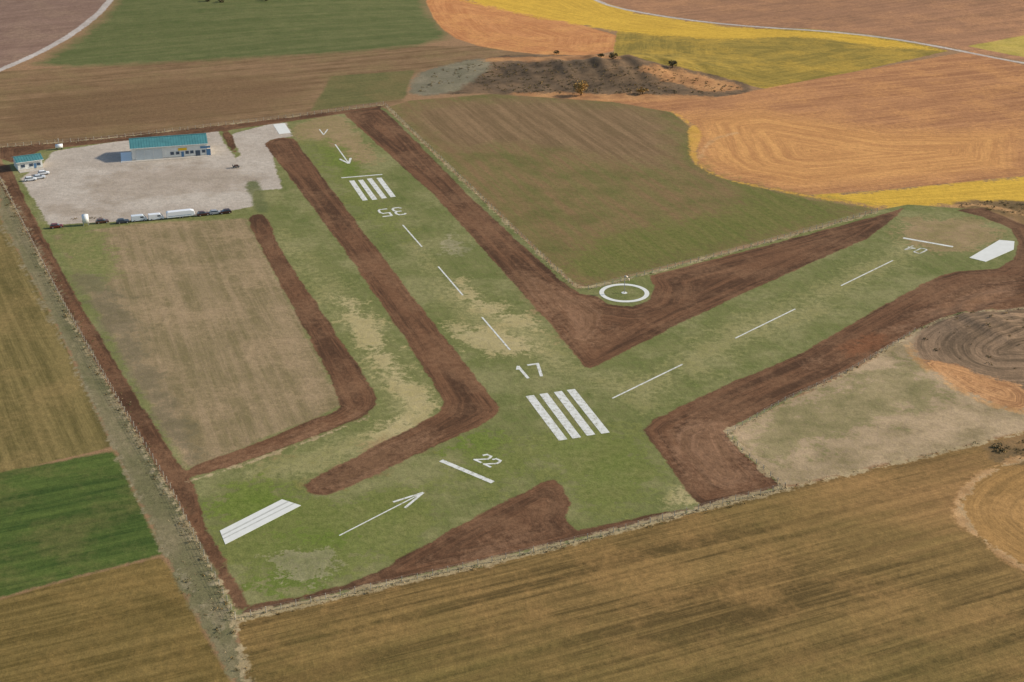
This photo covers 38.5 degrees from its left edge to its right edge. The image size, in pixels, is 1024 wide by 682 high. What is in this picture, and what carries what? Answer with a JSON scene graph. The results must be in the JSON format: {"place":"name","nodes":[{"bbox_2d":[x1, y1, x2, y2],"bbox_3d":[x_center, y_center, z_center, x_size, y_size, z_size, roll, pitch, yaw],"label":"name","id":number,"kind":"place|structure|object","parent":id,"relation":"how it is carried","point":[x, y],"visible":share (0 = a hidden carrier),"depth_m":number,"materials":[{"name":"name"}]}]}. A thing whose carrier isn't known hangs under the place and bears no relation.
{"place":"outdoors","nodes":[
{"label":"outdoors","id":0,"kind":"place"},
{"bbox_2d":[13,158,42,169],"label":"walls","id":1,"kind":"structure","parent":0,"point":[18,166],"depth_m":554.41,"materials":[{"name":"white paint"}]},
{"bbox_2d":[13,154,42,162],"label":"roof front","id":2,"kind":"structure","parent":1,"relation":"on","point":[24,158],"depth_m":555.01,"materials":[{"name":"teal metal"}]},
{"bbox_2d":[0,0,1023,681],"bbox_3d":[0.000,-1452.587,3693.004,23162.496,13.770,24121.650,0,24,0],"label":"ground","id":3,"kind":"structure","parent":0,"point":[306,328],"depth_m":407.29,"materials":[{"name":"brown soil"}]},
{"bbox_2d":[24,176,36,181],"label":"parked car","id":4,"kind":"object","parent":3,"relation":"on","point":[27,178],"visible":1,"depth_m":541.38,"materials":[{"name":"paint"}]},
{"bbox_2d":[19,167,44,172],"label":"terrace","id":5,"kind":"structure","parent":3,"relation":"on","point":[30,170],"depth_m":553.42,"materials":[{"name":"concrete"}]},
{"bbox_2d":[33,174,45,178],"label":"parked car","id":6,"kind":"object","parent":3,"relation":"on","point":[37,176],"visible":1,"depth_m":543.80,"materials":[{"name":"paint"}]},
{"bbox_2d":[37,170,49,174],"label":"parked car","id":7,"kind":"object","parent":3,"relation":"on","point":[40,172],"visible":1,"depth_m":548.41,"materials":[{"name":"paint"}]},
{"bbox_2d":[50,223,62,228],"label":"parked car","id":8,"kind":"object","parent":3,"relation":"on","point":[54,225],"visible":1,"depth_m":493.66,"materials":[{"name":"paint"}]},
{"bbox_2d":[55,141,62,148],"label":"fuel tank","id":9,"kind":"object","parent":3,"relation":"on","point":[58,145],"visible":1,"depth_m":578.52,"materials":[{"name":"white metal"}]},
{"bbox_2d":[81,214,88,225],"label":"water tank","id":10,"kind":"object","parent":3,"relation":"on","point":[85,218],"visible":1,"depth_m":495.58,"materials":[{"name":"white metal"}]},
{"bbox_2d":[95,218,108,223],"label":"parked car","id":11,"kind":"object","parent":3,"relation":"on","point":[100,220],"visible":1,"depth_m":498.15,"materials":[{"name":"paint"}]},
{"bbox_2d":[0,177,235,614],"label":"perimeter fence","id":12,"kind":"object","parent":3,"relation":"on","point":[121,401],"visible":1,"depth_m":370.63,"materials":[{"name":"metal"}]},
{"bbox_2d":[116,218,129,223],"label":"parked car","id":13,"kind":"object","parent":3,"relation":"on","point":[120,220],"visible":1,"depth_m":498.13,"materials":[{"name":"paint"}]},
{"bbox_2d":[10,211,253,679],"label":"weed strip","id":14,"kind":"object","parent":3,"relation":"on","point":[157,486],"visible":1,"depth_m":318.45,"materials":[{"name":"beige plant"}]},
{"bbox_2d":[131,214,146,221],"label":"parked van","id":15,"kind":"object","parent":3,"relation":"on","point":[137,217],"visible":1,"depth_m":499.70,"materials":[{"name":"paint"}]},
{"bbox_2d":[148,213,163,220],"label":"parked van","id":16,"kind":"object","parent":3,"relation":"on","point":[152,216],"visible":1,"depth_m":501.03,"materials":[{"name":"paint"}]},
{"bbox_2d":[121,133,210,162],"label":"aircraft hangar","id":17,"kind":"structure","parent":3,"relation":"on","point":[168,147],"depth_m":568.27,"materials":[{"name":"metal"}]},
{"bbox_2d":[135,149,162,159],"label":"hangar door","id":18,"kind":"structure","parent":17,"relation":"in","point":[140,155],"depth_m":565.86,"materials":[{"name":"grey metal"}]},
{"bbox_2d":[166,209,196,217],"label":"glider trailer","id":19,"kind":"object","parent":3,"relation":"on","point":[180,213],"visible":1,"depth_m":503.00,"materials":[{"name":"paint"}]},
{"bbox_2d":[4,101,383,146],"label":"perimeter fence","id":20,"kind":"object","parent":3,"relation":"on","point":[198,126],"visible":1,"depth_m":610.23,"materials":[{"name":"concrete"}]},
{"bbox_2d":[197,211,209,216],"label":"parked car","id":21,"kind":"object","parent":3,"relation":"on","point":[200,213],"visible":1,"depth_m":505.24,"materials":[{"name":"paint"}]},
{"bbox_2d":[209,209,220,214],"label":"parked car","id":22,"kind":"object","parent":3,"relation":"on","point":[213,211],"visible":1,"depth_m":506.46,"materials":[{"name":"paint"}]},
{"bbox_2d":[219,208,231,214],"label":"parked car","id":23,"kind":"object","parent":3,"relation":"on","point":[226,210],"visible":1,"depth_m":507.36,"materials":[{"name":"paint"}]},
{"bbox_2d":[220,499,300,543],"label":"touchdown pad","id":24,"kind":"object","parent":3,"relation":"on","point":[263,516],"visible":1,"depth_m":319.64,"materials":[{"name":"white paint"}]},
{"bbox_2d":[273,123,290,133],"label":"touchdown pad","id":25,"kind":"object","parent":3,"relation":"on","point":[281,128],"visible":1,"depth_m":606.98,"materials":[{"name":"white paint"}]},
{"bbox_2d":[335,144,351,163],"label":"runway arrow","id":26,"kind":"object","parent":3,"relation":"on","point":[349,161],"visible":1,"depth_m":567.40,"materials":[{"name":"white paint"}]},
{"bbox_2d":[341,174,381,177],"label":"runway threshold line","id":27,"kind":"object","parent":3,"relation":"on","point":[360,176],"visible":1,"depth_m":546.89,"materials":[{"name":"white paint"}]},
{"bbox_2d":[350,178,395,199],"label":"runway threshold bars","id":28,"kind":"object","parent":3,"relation":"on","point":[369,191],"visible":1,"depth_m":532.59,"materials":[{"name":"white paint"}]},
{"bbox_2d":[339,492,423,535],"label":"runway arrow","id":29,"kind":"object","parent":3,"relation":"on","point":[418,495],"visible":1,"depth_m":327.19,"materials":[{"name":"white paint"}]},
{"bbox_2d":[378,207,406,216],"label":"runway number","id":30,"kind":"object","parent":3,"relation":"on","point":[379,211],"visible":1,"depth_m":508.99,"materials":[{"name":"white paint"}]},
{"bbox_2d":[403,225,510,349],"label":"runway centreline","id":31,"kind":"object","parent":3,"relation":"on","point":[460,292],"visible":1,"depth_m":444.12,"materials":[{"name":"white paint"}]},
{"bbox_2d":[439,460,493,482],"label":"runway threshold line","id":32,"kind":"object","parent":3,"relation":"on","point":[467,471],"visible":1,"depth_m":339.81,"materials":[{"name":"white paint"}]},
{"bbox_2d":[473,454,501,466],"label":"runway number","id":33,"kind":"object","parent":3,"relation":"on","point":[490,457],"visible":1,"depth_m":345.06,"materials":[{"name":"white paint"}]},
{"bbox_2d":[6,196,976,669],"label":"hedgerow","id":34,"kind":"object","parent":3,"relation":"on","point":[164,490],"visible":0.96,"depth_m":336.38,"materials":[{"name":"green plant"}]},
{"bbox_2d":[235,482,785,619],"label":"perimeter fence","id":35,"kind":"object","parent":3,"relation":"on","point":[503,553],"visible":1,"depth_m":305.98,"materials":[{"name":"concrete"}]},
{"bbox_2d":[0,105,1022,619],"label":"dry grass verge","id":36,"kind":"structure","parent":3,"relation":"on","point":[532,551],"depth_m":335.48,"materials":[{"name":"plant"}]},
{"bbox_2d":[516,363,542,377],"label":"runway number","id":37,"kind":"object","parent":3,"relation":"on","point":[525,374],"visible":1,"depth_m":390.99,"materials":[{"name":"white paint"}]},
{"bbox_2d":[526,389,608,439],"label":"runway threshold bars","id":38,"kind":"object","parent":3,"relation":"on","point":[563,419],"visible":1,"depth_m":366.61,"materials":[{"name":"white paint"}]},
{"bbox_2d":[573,80,588,94],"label":"golden tree","id":39,"kind":"object","parent":3,"relation":"on","point":[579,88],"visible":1,"depth_m":654.50,"materials":[{"name":"yellow plant"}]},
{"bbox_2d":[609,52,617,58],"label":"tree","id":40,"kind":"object","parent":3,"relation":"on","point":[612,54],"visible":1,"depth_m":695.25,"materials":[{"name":"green plant"}]},
{"bbox_2d":[599,275,648,301],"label":"windsock","id":41,"kind":"object","parent":3,"relation":"on","point":[603,295],"visible":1,"depth_m":440.31,"materials":[{"name":"white paint"}]},
{"bbox_2d":[385,103,877,289],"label":"perimeter fence","id":42,"kind":"object","parent":3,"relation":"on","point":[526,238],"visible":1,"depth_m":483.31,"materials":[{"name":"concrete"}]},
{"bbox_2d":[636,87,648,93],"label":"golden bush","id":43,"kind":"object","parent":3,"relation":"on","point":[640,90],"visible":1,"depth_m":656.84,"materials":[{"name":"yellow plant"}]},
{"bbox_2d":[668,60,677,66],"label":"tree","id":44,"kind":"object","parent":3,"relation":"on","point":[671,63],"visible":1,"depth_m":688.16,"materials":[{"name":"green plant"}]},
{"bbox_2d":[421,60,1023,458],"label":"scrub bushes","id":45,"kind":"object","parent":3,"relation":"on","point":[996,448],"visible":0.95,"depth_m":669.08,"materials":[{"name":"brown plant"}]},
{"bbox_2d":[613,260,892,397],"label":"runway centreline","id":46,"kind":"object","parent":3,"relation":"on","point":[738,336],"visible":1,"depth_m":413.59,"materials":[{"name":"white paint"}]},
{"bbox_2d":[727,330,914,486],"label":"perimeter fence","id":47,"kind":"object","parent":3,"relation":"on","point":[794,395],"visible":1,"depth_m":372.66,"materials":[{"name":"concrete"}]},
{"bbox_2d":[904,245,926,253],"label":"runway number","id":48,"kind":"object","parent":3,"relation":"on","point":[910,247],"visible":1,"depth_m":475.58,"materials":[{"name":"white paint"}]},
{"bbox_2d":[903,237,952,246],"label":"runway threshold line","id":49,"kind":"object","parent":3,"relation":"on","point":[927,242],"visible":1,"depth_m":481.27,"materials":[{"name":"white paint"}]},
{"bbox_2d":[970,240,1013,261],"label":"touchdown pad","id":50,"kind":"object","parent":3,"relation":"on","point":[996,249],"visible":1,"depth_m":474.29,"materials":[{"name":"white paint"}]}
]}

